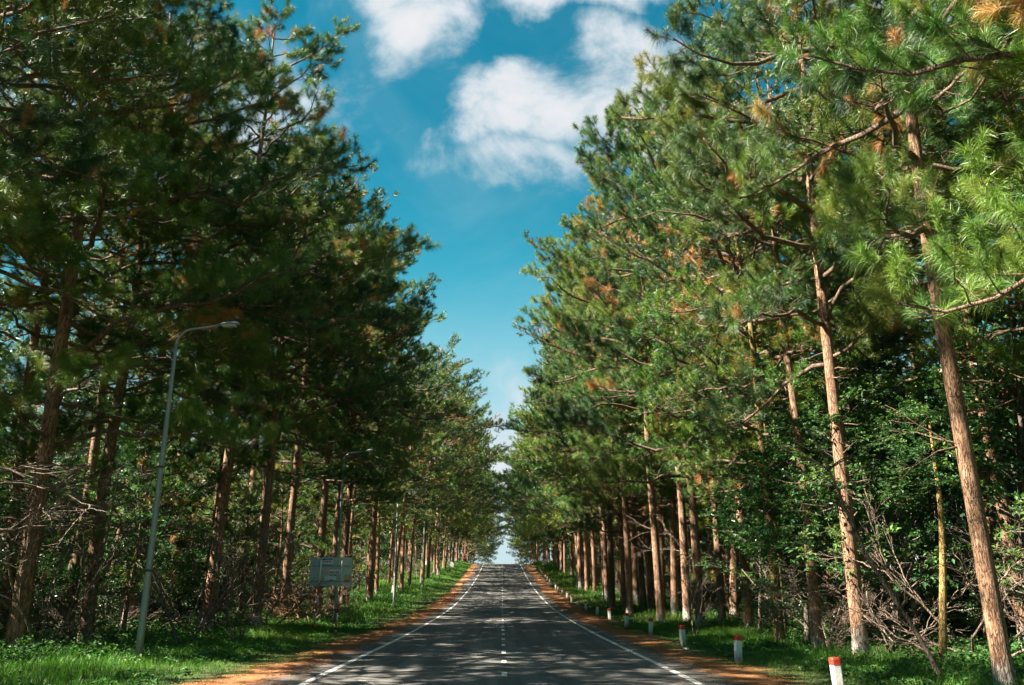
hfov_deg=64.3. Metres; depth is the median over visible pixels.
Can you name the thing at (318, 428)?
pine tree
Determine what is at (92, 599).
dead tree
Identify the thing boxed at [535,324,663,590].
pine tree
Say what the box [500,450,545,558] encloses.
pine tree
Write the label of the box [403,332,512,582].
pine tree
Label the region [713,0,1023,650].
pine tree
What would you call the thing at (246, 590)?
shrub
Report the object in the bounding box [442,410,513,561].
pine tree
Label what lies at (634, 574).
pine tree
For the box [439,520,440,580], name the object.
street lamp
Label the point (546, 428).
pine tree
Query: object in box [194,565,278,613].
bare shrub
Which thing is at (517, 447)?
pine tree
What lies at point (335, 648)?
fallen pine needles
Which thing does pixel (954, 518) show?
broadleaf tree
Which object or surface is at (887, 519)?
shrub
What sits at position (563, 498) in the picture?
pine tree
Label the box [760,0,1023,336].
pine tree
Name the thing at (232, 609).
bare shrub
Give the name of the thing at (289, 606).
bare shrub
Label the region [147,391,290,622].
pine tree
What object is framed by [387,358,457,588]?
pine tree
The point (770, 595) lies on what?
shrub
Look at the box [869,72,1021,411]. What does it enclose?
pine tree
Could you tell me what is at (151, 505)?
broadleaf tree
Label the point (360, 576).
shrub
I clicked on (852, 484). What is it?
pine tree
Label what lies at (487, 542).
pine tree
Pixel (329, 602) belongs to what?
bare shrub
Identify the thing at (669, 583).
shrub
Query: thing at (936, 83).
pine tree
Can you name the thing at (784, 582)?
shrub
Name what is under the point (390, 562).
pine tree
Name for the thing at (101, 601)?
shrub
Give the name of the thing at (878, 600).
bare shrub
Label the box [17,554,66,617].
shrub
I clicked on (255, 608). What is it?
bare shrub
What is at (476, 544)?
pine tree
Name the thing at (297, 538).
sapling
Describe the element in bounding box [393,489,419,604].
street lamp
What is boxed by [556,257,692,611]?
pine tree
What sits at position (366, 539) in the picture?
sapling
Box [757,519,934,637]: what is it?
bare shrub
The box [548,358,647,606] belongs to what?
pine tree
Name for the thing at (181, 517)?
pine tree
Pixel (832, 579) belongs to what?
pine tree
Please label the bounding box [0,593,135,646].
bare shrub
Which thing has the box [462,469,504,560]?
pine tree
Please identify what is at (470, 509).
pine tree
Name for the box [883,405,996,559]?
broadleaf tree
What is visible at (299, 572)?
bare shrub
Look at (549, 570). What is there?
grass
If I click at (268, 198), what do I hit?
pine tree
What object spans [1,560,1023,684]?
ground
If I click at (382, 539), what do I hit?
distant woods
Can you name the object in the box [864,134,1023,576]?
broadleaf tree
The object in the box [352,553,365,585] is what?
shrub
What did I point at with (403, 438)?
pine tree
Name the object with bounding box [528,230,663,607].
pine tree
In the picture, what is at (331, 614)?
bare shrub
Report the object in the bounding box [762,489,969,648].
sapling
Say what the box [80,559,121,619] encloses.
shrub
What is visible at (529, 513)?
pine tree
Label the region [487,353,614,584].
pine tree
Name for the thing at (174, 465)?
sapling
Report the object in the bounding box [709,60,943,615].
pine tree
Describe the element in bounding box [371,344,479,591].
pine tree
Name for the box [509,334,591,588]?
pine tree
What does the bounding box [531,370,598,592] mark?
pine tree
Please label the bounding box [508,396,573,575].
pine tree
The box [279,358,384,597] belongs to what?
pine tree
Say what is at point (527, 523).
pine tree
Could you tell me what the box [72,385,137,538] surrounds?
pine tree
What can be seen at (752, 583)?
shrub
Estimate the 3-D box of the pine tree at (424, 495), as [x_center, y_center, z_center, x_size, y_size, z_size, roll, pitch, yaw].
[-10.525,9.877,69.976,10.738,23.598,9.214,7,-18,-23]
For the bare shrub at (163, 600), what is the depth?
24.20 m
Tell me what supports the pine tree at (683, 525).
on the ground at (620, 617)
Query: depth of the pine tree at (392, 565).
100.92 m
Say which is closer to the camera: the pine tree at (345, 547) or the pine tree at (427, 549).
the pine tree at (345, 547)
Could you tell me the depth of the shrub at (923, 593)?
30.10 m
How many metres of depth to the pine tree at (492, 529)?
155.97 m
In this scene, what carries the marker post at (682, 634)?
on the ground at (620, 617)
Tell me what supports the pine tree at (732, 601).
on the ground at (620, 617)
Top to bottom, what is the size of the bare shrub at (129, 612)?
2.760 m
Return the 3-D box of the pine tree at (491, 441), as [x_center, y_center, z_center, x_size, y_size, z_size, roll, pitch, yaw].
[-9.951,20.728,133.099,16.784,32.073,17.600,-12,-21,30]
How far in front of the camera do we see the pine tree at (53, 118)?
15.47 m
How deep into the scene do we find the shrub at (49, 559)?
34.15 m
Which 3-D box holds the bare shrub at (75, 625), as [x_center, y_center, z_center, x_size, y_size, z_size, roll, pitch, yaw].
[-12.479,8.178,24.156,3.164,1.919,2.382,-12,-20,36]
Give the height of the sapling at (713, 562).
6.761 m
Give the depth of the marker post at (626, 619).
36.14 m
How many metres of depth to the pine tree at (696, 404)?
31.23 m
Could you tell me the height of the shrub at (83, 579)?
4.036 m
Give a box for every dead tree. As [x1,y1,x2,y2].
[0,444,163,548]
[0,473,187,646]
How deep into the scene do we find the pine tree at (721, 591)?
41.00 m
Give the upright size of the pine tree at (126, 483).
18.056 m
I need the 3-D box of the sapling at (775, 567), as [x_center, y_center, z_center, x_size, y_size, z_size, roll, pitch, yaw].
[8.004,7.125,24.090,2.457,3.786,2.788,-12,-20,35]
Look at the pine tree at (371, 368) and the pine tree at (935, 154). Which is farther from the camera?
the pine tree at (371, 368)
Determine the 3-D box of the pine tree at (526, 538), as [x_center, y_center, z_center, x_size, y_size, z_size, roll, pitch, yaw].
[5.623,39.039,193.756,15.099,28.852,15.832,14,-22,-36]
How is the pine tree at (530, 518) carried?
on the ground at (620, 617)
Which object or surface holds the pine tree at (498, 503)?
on the ground at (620, 617)
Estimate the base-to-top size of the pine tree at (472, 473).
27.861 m
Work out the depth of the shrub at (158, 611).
34.45 m
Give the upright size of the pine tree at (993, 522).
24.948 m
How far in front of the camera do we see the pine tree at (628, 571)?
48.42 m
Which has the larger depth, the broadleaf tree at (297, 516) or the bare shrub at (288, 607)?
the broadleaf tree at (297, 516)
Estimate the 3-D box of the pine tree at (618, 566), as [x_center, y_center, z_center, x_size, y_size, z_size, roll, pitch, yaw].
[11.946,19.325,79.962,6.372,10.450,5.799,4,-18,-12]
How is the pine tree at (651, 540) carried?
on the ground at (620, 617)
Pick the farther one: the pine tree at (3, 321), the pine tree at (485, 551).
the pine tree at (485, 551)
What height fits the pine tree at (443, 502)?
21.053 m
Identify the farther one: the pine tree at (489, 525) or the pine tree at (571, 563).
the pine tree at (489, 525)
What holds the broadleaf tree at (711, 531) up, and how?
on the ground at (620, 617)
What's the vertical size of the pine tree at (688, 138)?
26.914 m
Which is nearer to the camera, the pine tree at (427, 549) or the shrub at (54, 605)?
the shrub at (54, 605)
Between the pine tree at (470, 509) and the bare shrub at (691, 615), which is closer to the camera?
the bare shrub at (691, 615)
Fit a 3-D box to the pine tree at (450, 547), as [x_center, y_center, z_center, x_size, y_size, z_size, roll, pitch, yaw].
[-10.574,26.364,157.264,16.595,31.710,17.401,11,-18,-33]
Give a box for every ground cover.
[0,586,433,684]
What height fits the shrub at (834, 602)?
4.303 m
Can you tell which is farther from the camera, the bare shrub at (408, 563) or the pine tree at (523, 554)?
the pine tree at (523, 554)
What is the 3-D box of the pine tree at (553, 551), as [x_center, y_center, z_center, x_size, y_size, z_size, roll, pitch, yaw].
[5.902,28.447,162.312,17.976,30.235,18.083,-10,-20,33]
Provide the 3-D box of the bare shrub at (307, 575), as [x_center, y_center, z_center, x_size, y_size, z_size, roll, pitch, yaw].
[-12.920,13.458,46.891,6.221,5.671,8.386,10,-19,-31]
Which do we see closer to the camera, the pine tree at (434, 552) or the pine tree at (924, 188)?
the pine tree at (924, 188)
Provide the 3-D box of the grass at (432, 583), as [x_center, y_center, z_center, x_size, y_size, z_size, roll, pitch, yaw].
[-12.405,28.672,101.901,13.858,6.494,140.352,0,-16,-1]
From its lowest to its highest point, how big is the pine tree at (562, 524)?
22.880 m
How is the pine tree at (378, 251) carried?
on the ground at (620, 617)
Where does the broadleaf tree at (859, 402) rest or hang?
on the ground at (620, 617)
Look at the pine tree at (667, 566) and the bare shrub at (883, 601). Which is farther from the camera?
the pine tree at (667, 566)
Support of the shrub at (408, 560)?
on the ground at (620, 617)
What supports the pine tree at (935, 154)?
on the ground at (620, 617)
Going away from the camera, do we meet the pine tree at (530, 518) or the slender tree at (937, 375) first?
the slender tree at (937, 375)
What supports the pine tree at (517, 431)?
on the ground at (620, 617)
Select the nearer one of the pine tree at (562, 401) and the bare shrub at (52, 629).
the bare shrub at (52, 629)
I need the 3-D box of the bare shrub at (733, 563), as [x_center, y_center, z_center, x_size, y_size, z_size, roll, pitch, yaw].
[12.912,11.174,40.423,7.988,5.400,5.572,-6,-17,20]
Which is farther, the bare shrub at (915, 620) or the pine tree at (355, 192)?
the pine tree at (355, 192)
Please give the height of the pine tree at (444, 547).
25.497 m
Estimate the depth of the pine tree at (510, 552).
229.93 m
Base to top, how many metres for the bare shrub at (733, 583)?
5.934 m
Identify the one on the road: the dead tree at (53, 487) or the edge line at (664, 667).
the edge line at (664, 667)
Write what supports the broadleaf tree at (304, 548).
on the ground at (620, 617)
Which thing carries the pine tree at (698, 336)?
on the ground at (620, 617)
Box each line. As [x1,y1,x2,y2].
[298,564,483,684]
[501,569,506,675]
[520,564,704,684]
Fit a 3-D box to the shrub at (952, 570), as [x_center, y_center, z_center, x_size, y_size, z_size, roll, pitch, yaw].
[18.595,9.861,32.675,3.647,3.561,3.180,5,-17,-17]
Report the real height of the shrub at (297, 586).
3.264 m
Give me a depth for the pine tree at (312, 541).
46.52 m
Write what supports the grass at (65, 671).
on the ground at (620, 617)
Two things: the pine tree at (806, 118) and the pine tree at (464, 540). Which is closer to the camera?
the pine tree at (806, 118)
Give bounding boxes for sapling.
[0,462,11,587]
[40,453,181,596]
[114,462,262,625]
[182,493,279,597]
[266,506,309,610]
[299,512,369,602]
[341,530,388,586]
[690,503,763,589]
[725,474,865,615]
[740,521,820,648]
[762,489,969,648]
[968,491,1023,604]
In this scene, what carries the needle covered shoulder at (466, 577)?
on the ground at (620, 617)
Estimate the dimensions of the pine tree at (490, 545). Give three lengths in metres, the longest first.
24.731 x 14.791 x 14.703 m
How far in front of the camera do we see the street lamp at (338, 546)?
39.87 m
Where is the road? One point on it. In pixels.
(463, 642)
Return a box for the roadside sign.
[309,557,352,631]
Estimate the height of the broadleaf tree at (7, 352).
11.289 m
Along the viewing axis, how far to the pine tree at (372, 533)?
66.10 m
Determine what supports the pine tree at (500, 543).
on the ground at (620, 617)
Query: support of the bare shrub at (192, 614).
on the ground at (620, 617)
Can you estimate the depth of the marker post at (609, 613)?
41.82 m
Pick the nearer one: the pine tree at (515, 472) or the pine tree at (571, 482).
the pine tree at (571, 482)
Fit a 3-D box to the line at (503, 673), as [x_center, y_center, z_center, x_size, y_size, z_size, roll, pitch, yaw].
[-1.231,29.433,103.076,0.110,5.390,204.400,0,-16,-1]
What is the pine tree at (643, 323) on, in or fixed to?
on the ground at (620, 617)
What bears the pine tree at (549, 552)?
on the ground at (620, 617)
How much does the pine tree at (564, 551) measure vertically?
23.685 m
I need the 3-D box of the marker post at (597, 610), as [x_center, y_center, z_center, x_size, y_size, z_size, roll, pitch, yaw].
[4.972,15.724,47.541,0.159,0.832,0.159,5,-17,-7]
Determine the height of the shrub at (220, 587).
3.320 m
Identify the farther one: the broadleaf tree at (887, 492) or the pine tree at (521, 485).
the pine tree at (521, 485)
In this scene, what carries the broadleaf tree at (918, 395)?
on the ground at (620, 617)
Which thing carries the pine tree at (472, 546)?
on the ground at (620, 617)
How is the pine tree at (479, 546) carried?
on the ground at (620, 617)
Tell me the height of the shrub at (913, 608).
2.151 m
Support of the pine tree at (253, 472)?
on the ground at (620, 617)
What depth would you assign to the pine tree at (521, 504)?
107.15 m
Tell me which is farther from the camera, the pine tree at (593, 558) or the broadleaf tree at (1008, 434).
the pine tree at (593, 558)
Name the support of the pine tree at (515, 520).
on the ground at (620, 617)
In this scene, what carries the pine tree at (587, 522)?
on the ground at (620, 617)
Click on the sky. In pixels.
(467, 109)
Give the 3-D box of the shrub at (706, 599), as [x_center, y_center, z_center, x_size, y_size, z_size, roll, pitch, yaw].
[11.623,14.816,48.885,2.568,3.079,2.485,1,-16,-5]
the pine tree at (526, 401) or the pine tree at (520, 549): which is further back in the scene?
the pine tree at (520, 549)
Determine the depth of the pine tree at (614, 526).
69.68 m
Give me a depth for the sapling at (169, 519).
31.40 m
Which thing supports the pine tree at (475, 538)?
on the ground at (620, 617)
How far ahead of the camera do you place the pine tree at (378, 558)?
73.74 m
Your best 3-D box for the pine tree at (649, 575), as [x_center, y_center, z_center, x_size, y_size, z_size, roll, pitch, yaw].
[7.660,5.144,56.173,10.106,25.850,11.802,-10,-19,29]
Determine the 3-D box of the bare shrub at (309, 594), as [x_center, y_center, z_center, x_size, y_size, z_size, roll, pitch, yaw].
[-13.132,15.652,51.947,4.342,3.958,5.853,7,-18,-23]
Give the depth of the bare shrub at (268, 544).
47.04 m
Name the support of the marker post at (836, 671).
on the ground at (620, 617)
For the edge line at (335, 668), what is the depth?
21.92 m
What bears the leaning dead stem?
on the ground at (620, 617)
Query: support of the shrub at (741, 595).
on the ground at (620, 617)
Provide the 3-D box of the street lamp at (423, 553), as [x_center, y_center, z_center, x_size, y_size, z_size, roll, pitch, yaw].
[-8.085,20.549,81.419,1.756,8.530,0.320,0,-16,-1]
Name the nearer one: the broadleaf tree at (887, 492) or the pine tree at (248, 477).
the broadleaf tree at (887, 492)
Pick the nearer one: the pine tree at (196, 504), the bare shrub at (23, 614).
the bare shrub at (23, 614)
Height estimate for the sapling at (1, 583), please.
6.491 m
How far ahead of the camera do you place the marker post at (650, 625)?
30.42 m
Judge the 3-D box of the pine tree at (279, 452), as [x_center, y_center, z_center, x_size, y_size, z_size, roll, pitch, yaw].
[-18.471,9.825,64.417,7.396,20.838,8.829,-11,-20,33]
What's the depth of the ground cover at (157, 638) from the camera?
22.38 m
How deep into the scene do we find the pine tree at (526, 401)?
64.56 m
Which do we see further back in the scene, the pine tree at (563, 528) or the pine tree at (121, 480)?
the pine tree at (563, 528)
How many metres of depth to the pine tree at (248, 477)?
41.95 m
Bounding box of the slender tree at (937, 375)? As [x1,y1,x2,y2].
[845,366,1017,660]
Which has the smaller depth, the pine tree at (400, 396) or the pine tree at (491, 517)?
the pine tree at (400, 396)
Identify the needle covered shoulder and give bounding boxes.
[204,564,477,684]
[525,564,786,684]
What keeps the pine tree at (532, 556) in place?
on the ground at (620, 617)
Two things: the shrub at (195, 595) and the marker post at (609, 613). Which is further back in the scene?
the marker post at (609, 613)
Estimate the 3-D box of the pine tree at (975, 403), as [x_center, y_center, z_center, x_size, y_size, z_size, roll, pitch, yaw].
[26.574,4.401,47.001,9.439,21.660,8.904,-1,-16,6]
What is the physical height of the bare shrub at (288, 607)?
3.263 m
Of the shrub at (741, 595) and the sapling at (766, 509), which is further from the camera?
the shrub at (741, 595)
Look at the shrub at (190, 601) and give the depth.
33.50 m
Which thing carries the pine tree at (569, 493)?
on the ground at (620, 617)
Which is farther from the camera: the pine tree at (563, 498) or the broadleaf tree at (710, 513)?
the pine tree at (563, 498)
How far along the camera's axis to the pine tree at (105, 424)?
56.12 m
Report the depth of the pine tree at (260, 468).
52.04 m
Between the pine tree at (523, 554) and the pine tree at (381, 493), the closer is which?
the pine tree at (381, 493)
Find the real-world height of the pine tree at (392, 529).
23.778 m
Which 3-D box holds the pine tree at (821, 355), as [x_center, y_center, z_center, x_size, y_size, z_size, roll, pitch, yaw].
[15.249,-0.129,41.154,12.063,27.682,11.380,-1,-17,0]
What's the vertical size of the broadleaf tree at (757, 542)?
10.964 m
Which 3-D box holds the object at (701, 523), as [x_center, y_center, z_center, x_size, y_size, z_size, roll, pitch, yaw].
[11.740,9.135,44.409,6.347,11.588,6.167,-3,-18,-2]
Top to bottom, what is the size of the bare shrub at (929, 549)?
6.179 m
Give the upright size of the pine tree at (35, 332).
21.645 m
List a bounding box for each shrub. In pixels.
[0,462,224,651]
[0,475,88,633]
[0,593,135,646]
[15,557,62,611]
[16,542,68,606]
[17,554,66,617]
[30,580,73,632]
[33,547,102,624]
[43,586,134,644]
[46,587,193,633]
[54,536,113,617]
[63,563,123,628]
[67,480,300,643]
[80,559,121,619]
[96,508,281,638]
[101,573,123,616]
[101,584,173,622]
[137,549,202,625]
[137,583,184,620]
[142,551,225,622]
[168,475,326,639]
[181,505,303,586]
[188,527,368,627]
[188,561,235,611]
[193,571,249,613]
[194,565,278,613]
[197,591,250,616]
[231,526,325,608]
[234,573,273,610]
[240,583,362,622]
[241,592,324,619]
[268,529,317,607]
[275,546,365,620]
[276,567,310,601]
[281,562,327,609]
[306,588,357,607]
[351,563,365,591]
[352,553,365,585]
[379,557,388,579]
[387,547,432,579]
[398,550,416,570]
[413,562,433,577]
[590,548,615,577]
[631,503,784,617]
[633,540,727,634]
[665,560,681,600]
[666,563,716,602]
[688,517,836,601]
[702,564,716,609]
[711,529,931,642]
[724,544,789,615]
[727,568,756,606]
[740,542,801,615]
[752,549,799,619]
[752,561,896,651]
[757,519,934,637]
[783,569,823,620]
[785,523,910,624]
[794,516,1013,631]
[801,564,845,616]
[808,466,1023,662]
[812,485,966,630]
[813,546,1017,655]
[818,516,890,619]
[884,548,1015,639]
[895,545,937,618]
[900,543,953,627]
[900,579,937,623]
[915,489,1023,648]
[920,560,1007,639]
[925,546,1016,648]
[928,545,977,619]
[948,501,1023,628]
[948,521,1018,619]
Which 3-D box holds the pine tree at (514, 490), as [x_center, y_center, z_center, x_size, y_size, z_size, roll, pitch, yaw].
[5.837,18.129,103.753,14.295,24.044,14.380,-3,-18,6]
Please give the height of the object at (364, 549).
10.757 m
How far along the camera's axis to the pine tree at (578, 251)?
37.80 m
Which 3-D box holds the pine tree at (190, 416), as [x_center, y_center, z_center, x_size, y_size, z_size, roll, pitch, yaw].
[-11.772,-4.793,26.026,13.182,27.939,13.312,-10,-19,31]
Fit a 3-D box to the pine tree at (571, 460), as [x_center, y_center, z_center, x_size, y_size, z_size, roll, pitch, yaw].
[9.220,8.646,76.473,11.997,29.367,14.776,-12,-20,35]
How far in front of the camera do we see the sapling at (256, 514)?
40.82 m
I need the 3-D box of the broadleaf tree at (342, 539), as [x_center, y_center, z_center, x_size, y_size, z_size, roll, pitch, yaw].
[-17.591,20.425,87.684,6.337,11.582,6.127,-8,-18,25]
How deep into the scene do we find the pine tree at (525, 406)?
145.04 m
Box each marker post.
[596,605,598,615]
[608,608,610,620]
[624,613,628,626]
[649,618,652,634]
[679,625,686,646]
[734,635,742,662]
[829,657,843,684]
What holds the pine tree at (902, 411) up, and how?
on the ground at (620, 617)
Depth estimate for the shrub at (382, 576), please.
99.68 m
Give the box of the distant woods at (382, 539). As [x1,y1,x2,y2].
[0,337,454,586]
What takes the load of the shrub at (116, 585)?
on the ground at (620, 617)
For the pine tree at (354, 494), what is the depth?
61.08 m
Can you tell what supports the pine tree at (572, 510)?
on the ground at (620, 617)
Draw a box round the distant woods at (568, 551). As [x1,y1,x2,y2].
[551,312,1019,585]
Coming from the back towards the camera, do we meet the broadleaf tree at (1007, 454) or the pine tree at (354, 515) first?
the pine tree at (354, 515)
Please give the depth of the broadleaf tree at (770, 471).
25.89 m
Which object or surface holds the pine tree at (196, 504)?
on the ground at (620, 617)
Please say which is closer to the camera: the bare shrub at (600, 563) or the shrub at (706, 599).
the shrub at (706, 599)
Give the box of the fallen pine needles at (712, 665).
[534,593,818,684]
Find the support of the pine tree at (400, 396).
on the ground at (620, 617)
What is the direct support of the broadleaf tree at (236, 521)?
on the ground at (620, 617)
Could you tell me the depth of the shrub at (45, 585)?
22.53 m
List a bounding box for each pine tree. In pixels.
[0,0,206,269]
[0,0,272,341]
[0,0,351,652]
[0,0,360,641]
[0,2,135,238]
[0,19,260,643]
[0,209,150,464]
[0,310,34,480]
[0,310,120,640]
[0,336,103,566]
[10,60,298,634]
[24,375,128,572]
[55,385,207,628]
[70,12,353,629]
[72,265,219,617]
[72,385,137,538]
[79,376,232,631]
[112,0,443,631]
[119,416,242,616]
[122,153,322,597]
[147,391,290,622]
[173,155,414,627]
[190,122,402,623]
[195,411,309,583]
[196,443,293,618]
[213,150,379,609]
[236,432,330,613]
[238,349,321,512]
[239,186,414,612]
[243,154,437,616]
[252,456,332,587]
[259,211,437,607]
[262,227,413,560]
[271,218,467,617]
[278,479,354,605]
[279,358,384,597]
[284,228,467,611]
[296,244,441,609]
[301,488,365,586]
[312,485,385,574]
[321,355,425,603]
[335,339,449,594]
[340,275,460,602]
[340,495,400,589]
[349,423,391,591]
[359,367,445,595]
[361,429,425,584]
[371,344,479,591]
[380,448,420,579]
[381,398,462,585]
[381,466,433,582]
[382,364,510,579]
[386,386,485,584]
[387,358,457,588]
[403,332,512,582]
[404,503,424,572]
[408,365,494,577]
[414,421,493,572]
[415,533,417,564]
[417,519,433,561]
[420,398,493,575]
[424,385,503,568]
[425,450,457,563]
[426,439,503,569]
[427,418,501,566]
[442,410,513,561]
[447,412,513,562]
[448,398,509,561]
[448,514,505,561]
[448,515,512,560]
[449,471,502,560]
[451,434,506,560]
[452,519,509,561]
[452,530,496,550]
[455,465,505,556]
[458,468,501,560]
[458,524,504,563]
[460,536,503,563]
[460,536,504,563]
[461,472,503,561]
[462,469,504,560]
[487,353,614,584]
[488,384,615,584]
[488,415,559,567]
[495,423,547,560]
[497,440,554,561]
[497,511,551,561]
[499,257,650,609]
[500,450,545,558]
[500,450,615,577]
[501,440,554,561]
[502,487,541,561]
[503,403,559,558]
[503,410,594,549]
[503,511,544,559]
[503,513,542,562]
[504,492,541,550]
[504,518,541,562]
[505,525,542,563]
[506,438,558,535]
[506,455,573,545]
[506,532,542,563]
[507,358,598,581]
[507,522,540,563]
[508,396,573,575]
[508,530,542,563]
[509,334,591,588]
[510,298,629,601]
[510,424,565,569]
[511,193,682,614]
[511,438,573,571]
[513,104,703,621]
[513,354,597,590]
[514,371,597,578]
[518,246,638,604]
[518,296,662,610]
[521,305,618,602]
[526,440,574,566]
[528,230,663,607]
[528,312,615,596]
[529,412,596,585]
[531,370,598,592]
[534,87,778,626]
[534,464,598,580]
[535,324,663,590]
[535,416,634,538]
[537,420,650,560]
[537,462,617,553]
[538,248,686,608]
[540,258,701,610]
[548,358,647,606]
[548,480,615,544]
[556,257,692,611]
[557,222,723,616]
[560,298,651,602]
[561,202,717,620]
[563,502,619,588]
[564,163,746,621]
[577,173,730,610]
[586,68,821,629]
[600,506,649,572]
[604,174,767,616]
[608,0,974,656]
[616,96,859,642]
[627,0,868,651]
[634,489,679,583]
[635,197,840,636]
[635,209,844,577]
[640,0,1023,684]
[645,58,909,633]
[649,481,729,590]
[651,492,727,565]
[662,481,670,602]
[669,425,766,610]
[698,0,1023,411]
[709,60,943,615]
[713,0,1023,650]
[714,110,912,563]
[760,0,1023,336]
[784,397,889,579]
[790,0,1022,636]
[798,107,1012,619]
[830,362,914,565]
[854,0,1023,323]
[856,199,984,578]
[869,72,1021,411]
[877,7,1023,289]
[891,22,1023,297]
[908,311,1016,575]
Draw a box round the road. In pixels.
[250,564,751,684]
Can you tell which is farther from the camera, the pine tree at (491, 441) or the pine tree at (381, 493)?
the pine tree at (491, 441)
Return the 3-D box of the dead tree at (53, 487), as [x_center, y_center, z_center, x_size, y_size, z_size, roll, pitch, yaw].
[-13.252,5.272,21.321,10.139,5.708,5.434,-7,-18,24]
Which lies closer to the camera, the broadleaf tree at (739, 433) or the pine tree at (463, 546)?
the broadleaf tree at (739, 433)
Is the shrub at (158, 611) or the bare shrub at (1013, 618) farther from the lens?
the shrub at (158, 611)
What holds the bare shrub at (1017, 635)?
on the ground at (620, 617)
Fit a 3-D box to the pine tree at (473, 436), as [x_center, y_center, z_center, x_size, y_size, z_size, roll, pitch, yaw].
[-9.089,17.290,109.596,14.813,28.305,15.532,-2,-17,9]
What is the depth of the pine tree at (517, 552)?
236.54 m
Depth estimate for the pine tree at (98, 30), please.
18.93 m
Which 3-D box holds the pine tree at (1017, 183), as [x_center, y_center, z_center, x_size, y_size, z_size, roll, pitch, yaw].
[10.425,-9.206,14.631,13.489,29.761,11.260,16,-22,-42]
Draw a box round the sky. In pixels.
[0,0,1022,563]
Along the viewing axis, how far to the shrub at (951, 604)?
23.85 m
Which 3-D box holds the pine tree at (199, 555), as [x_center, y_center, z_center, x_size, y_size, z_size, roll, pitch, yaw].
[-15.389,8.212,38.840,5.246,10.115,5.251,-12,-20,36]
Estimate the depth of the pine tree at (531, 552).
207.97 m
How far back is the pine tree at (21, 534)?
44.27 m
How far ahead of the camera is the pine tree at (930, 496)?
37.31 m
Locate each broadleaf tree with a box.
[0,289,31,488]
[0,398,23,542]
[9,287,200,622]
[105,409,205,611]
[126,455,233,567]
[195,438,285,571]
[275,488,327,551]
[277,491,327,578]
[328,492,366,554]
[677,493,730,552]
[682,439,794,631]
[686,321,851,616]
[692,323,895,602]
[704,416,883,644]
[726,473,819,572]
[737,341,957,579]
[753,255,985,645]
[795,284,963,617]
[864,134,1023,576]
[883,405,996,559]
[892,378,1014,614]
[935,335,1023,545]
[980,305,1023,448]
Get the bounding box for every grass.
[0,618,388,684]
[148,560,472,629]
[532,560,802,629]
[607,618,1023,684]
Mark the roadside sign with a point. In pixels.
(340, 570)
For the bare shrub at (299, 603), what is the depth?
32.45 m
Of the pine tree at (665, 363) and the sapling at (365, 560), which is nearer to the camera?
the pine tree at (665, 363)
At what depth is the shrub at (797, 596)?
34.24 m
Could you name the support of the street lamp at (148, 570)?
on the ground at (620, 617)
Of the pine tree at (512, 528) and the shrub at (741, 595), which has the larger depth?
the pine tree at (512, 528)
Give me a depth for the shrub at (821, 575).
34.82 m
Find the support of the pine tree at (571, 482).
on the ground at (620, 617)
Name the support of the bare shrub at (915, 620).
on the ground at (620, 617)
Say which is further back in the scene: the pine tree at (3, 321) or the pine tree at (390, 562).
the pine tree at (390, 562)
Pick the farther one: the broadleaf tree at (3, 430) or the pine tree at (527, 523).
the pine tree at (527, 523)
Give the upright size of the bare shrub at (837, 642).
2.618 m
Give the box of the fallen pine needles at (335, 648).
[168,593,465,684]
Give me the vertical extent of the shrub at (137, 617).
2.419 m
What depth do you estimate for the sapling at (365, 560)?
79.73 m
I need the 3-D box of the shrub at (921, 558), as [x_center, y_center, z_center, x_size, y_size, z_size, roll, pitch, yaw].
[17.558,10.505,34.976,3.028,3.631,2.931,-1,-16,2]
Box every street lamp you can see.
[134,321,239,661]
[333,449,374,622]
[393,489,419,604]
[422,505,440,589]
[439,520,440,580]
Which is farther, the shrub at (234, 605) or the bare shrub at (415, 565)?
the bare shrub at (415, 565)
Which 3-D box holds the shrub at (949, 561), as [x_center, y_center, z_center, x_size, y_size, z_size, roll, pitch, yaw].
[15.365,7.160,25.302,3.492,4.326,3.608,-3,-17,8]
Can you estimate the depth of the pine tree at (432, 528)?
90.91 m
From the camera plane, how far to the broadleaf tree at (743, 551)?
31.06 m
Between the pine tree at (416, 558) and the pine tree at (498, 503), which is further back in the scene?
the pine tree at (498, 503)
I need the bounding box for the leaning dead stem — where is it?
[765,409,943,679]
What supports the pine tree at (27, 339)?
on the ground at (620, 617)
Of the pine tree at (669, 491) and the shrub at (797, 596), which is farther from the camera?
the pine tree at (669, 491)
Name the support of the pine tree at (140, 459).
on the ground at (620, 617)
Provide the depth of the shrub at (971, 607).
22.08 m
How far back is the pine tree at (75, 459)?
26.44 m
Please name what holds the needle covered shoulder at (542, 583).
on the ground at (620, 617)
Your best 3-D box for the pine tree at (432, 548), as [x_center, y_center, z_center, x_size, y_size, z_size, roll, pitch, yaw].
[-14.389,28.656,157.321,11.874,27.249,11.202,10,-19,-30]
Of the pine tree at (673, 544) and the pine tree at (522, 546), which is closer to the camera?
the pine tree at (673, 544)
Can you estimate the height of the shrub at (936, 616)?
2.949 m

